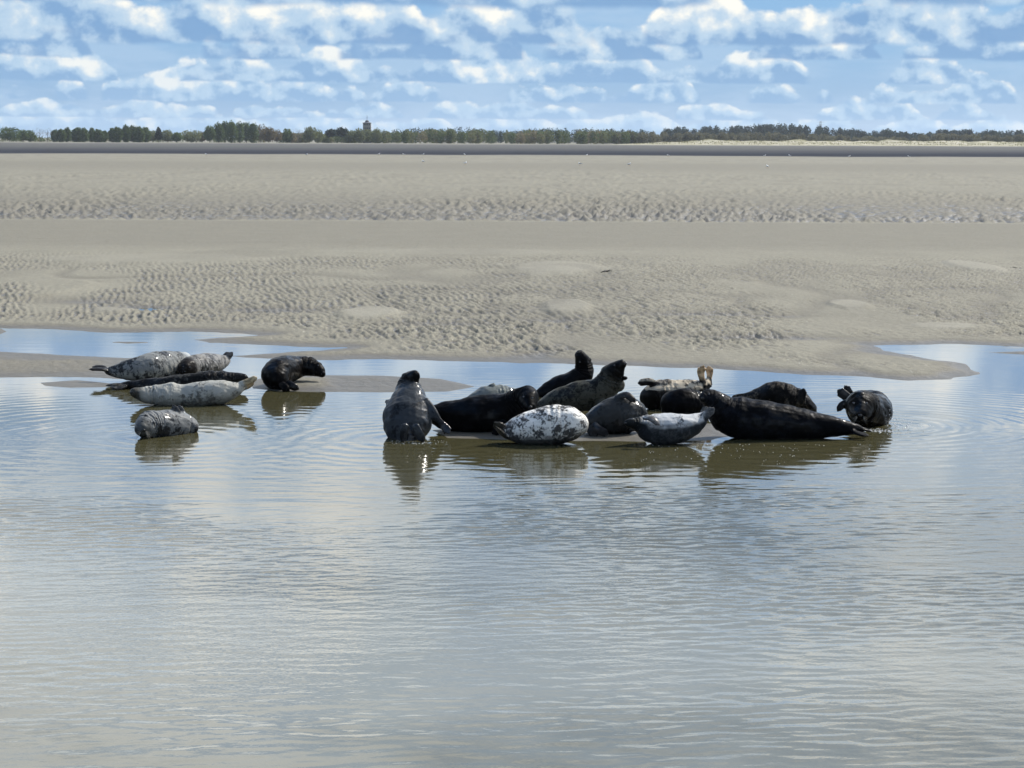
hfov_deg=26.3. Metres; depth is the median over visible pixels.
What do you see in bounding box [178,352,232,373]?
seal
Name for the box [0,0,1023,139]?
sky
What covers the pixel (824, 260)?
sand flat
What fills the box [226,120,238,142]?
poplar tree
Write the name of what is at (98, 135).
poplar tree
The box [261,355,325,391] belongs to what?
seal
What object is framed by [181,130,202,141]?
willow tree
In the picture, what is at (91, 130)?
poplar tree
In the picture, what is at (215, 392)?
seal
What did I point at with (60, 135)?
poplar tree
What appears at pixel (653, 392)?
seal
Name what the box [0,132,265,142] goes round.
shore scrub
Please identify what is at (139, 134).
poplar tree
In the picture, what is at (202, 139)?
budding tree
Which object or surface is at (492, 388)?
seal
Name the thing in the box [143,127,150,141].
poplar tree
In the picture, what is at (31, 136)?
broadleaf tree
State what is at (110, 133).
poplar tree
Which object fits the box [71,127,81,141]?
poplar tree
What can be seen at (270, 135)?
budding tree
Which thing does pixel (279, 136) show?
budding tree
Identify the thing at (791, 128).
pine ridge
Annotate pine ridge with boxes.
[661,123,1023,140]
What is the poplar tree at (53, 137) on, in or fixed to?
on the sand flat
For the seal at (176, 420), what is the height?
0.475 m
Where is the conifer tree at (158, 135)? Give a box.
[154,126,162,141]
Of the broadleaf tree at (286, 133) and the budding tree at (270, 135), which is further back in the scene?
the broadleaf tree at (286, 133)
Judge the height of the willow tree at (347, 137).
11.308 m
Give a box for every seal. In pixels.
[89,351,190,380]
[106,370,248,389]
[130,376,256,405]
[134,405,198,439]
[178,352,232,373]
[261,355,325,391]
[382,370,450,441]
[432,385,538,434]
[468,383,514,396]
[493,404,588,444]
[536,359,627,411]
[537,350,593,396]
[585,392,647,436]
[624,406,714,444]
[638,365,712,408]
[660,388,703,413]
[699,389,871,439]
[732,381,816,411]
[837,385,892,426]
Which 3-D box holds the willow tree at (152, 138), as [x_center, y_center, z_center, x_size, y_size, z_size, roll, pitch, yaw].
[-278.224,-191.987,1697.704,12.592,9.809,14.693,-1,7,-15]
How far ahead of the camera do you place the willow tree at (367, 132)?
1676.58 m
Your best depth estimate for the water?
19.39 m
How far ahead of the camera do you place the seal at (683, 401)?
30.65 m
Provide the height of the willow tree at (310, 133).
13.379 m
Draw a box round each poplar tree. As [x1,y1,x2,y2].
[50,129,57,141]
[54,129,67,141]
[64,127,71,141]
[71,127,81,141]
[79,127,89,141]
[89,127,94,141]
[91,129,105,141]
[103,130,108,141]
[108,128,114,141]
[112,126,122,141]
[122,124,130,141]
[129,125,136,141]
[134,126,144,141]
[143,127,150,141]
[213,121,224,142]
[221,121,229,142]
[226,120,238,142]
[235,121,244,142]
[242,122,248,142]
[246,122,258,142]
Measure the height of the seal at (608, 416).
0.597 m
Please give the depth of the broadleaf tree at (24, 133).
1659.99 m
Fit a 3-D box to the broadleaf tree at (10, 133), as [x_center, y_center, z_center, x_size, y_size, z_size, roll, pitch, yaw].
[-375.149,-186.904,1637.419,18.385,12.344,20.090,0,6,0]
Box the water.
[0,308,1023,767]
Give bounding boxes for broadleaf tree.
[0,126,22,141]
[16,129,28,140]
[27,130,36,141]
[170,132,183,141]
[203,125,216,142]
[281,128,292,142]
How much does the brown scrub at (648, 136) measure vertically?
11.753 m
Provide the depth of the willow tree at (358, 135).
1653.83 m
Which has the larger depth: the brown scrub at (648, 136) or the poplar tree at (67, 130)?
the brown scrub at (648, 136)
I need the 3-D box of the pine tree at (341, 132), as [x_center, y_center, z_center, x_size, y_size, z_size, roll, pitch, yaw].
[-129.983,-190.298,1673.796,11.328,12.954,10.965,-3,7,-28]
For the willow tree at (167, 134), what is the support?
on the sand flat
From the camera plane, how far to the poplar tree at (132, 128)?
1688.58 m
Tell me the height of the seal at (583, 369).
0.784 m
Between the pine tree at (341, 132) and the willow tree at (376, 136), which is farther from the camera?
the pine tree at (341, 132)
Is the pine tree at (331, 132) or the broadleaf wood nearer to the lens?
the pine tree at (331, 132)
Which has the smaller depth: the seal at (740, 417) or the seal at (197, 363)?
the seal at (740, 417)
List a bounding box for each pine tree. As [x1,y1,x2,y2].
[325,128,336,138]
[336,127,348,142]
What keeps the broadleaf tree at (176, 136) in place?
on the sand flat
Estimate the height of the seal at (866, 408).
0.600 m
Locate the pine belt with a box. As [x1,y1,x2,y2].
[385,127,647,143]
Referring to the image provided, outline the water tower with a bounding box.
[363,120,371,142]
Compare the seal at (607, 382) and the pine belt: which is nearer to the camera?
the seal at (607, 382)
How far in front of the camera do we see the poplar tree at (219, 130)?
1665.72 m
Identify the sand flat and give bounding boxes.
[0,138,1023,441]
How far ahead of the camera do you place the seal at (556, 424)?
28.00 m
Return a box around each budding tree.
[197,131,204,141]
[256,124,265,142]
[259,126,277,141]
[274,129,282,142]
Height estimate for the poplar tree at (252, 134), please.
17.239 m
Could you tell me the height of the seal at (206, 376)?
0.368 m
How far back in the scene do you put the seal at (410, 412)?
28.64 m
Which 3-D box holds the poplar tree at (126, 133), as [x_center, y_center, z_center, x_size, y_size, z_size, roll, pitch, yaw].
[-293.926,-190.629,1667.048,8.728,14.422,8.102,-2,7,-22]
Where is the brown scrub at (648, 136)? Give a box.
[612,131,1023,143]
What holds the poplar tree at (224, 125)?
on the sand flat
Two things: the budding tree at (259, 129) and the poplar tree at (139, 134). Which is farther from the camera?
the budding tree at (259, 129)
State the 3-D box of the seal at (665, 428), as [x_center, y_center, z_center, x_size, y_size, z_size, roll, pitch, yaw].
[2.004,0.551,28.231,1.166,0.505,0.520,-3,7,-27]
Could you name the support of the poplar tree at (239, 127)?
on the sand flat
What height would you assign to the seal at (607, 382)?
0.839 m
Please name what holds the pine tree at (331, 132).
on the sand flat
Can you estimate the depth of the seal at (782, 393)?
31.08 m
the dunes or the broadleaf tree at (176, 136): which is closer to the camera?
the dunes
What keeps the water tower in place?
on the sand flat
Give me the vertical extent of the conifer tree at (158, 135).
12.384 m
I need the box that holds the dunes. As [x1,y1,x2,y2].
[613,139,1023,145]
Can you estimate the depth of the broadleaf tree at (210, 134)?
1641.32 m
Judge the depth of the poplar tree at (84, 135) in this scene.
1653.98 m
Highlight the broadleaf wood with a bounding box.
[277,128,637,143]
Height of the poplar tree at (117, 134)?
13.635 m
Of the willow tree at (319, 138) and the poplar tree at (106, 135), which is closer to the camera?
the poplar tree at (106, 135)
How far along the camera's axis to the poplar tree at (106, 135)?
1660.40 m
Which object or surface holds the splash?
on the water
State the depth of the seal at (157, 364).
35.16 m
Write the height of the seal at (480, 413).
0.690 m
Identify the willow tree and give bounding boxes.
[149,130,156,141]
[161,129,172,141]
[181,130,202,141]
[302,126,318,142]
[314,130,323,142]
[343,130,353,142]
[351,128,365,142]
[362,129,371,142]
[368,128,382,142]
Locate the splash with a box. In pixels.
[864,409,929,433]
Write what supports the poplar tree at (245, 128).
on the sand flat

